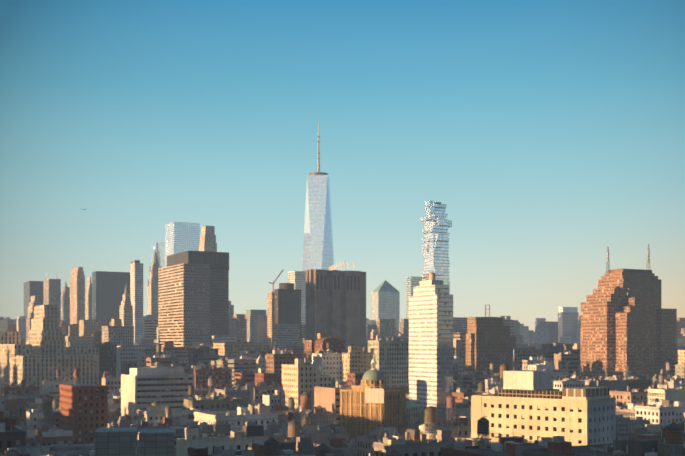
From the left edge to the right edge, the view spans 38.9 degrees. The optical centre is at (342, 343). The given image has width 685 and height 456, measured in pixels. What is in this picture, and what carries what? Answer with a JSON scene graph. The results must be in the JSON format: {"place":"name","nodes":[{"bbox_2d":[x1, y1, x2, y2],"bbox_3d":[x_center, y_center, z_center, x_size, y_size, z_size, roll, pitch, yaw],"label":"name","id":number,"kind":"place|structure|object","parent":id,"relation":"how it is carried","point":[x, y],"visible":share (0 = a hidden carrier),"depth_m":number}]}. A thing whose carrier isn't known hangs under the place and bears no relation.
{"place":"outdoors","nodes":[
{"label":"outdoors","id":0,"kind":"place"},
{"bbox_2d":[0,0,684,331],"label":"sky","id":1,"kind":"structure","parent":0,"point":[550,134]},
{"label":"ground","id":2,"kind":"structure","parent":0,"visible":0},
{"bbox_2d":[60,337,615,455],"bbox_3d":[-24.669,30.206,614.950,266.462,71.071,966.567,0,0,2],"label":"buildings","id":3,"kind":"structure","parent":2,"relation":"on","point":[526,404],"depth_m":480.63},
{"bbox_2d":[0,118,684,411],"bbox_3d":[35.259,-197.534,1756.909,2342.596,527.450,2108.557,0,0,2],"label":"city","id":4,"kind":"object","parent":2,"relation":"on","point":[620,323],"visible":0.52,"depth_m":1280.53},
{"bbox_2d":[0,334,684,455],"bbox_3d":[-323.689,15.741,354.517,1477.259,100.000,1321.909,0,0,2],"label":"city","id":5,"kind":"object","parent":2,"relation":"on","point":[231,409],"visible":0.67,"depth_m":534.20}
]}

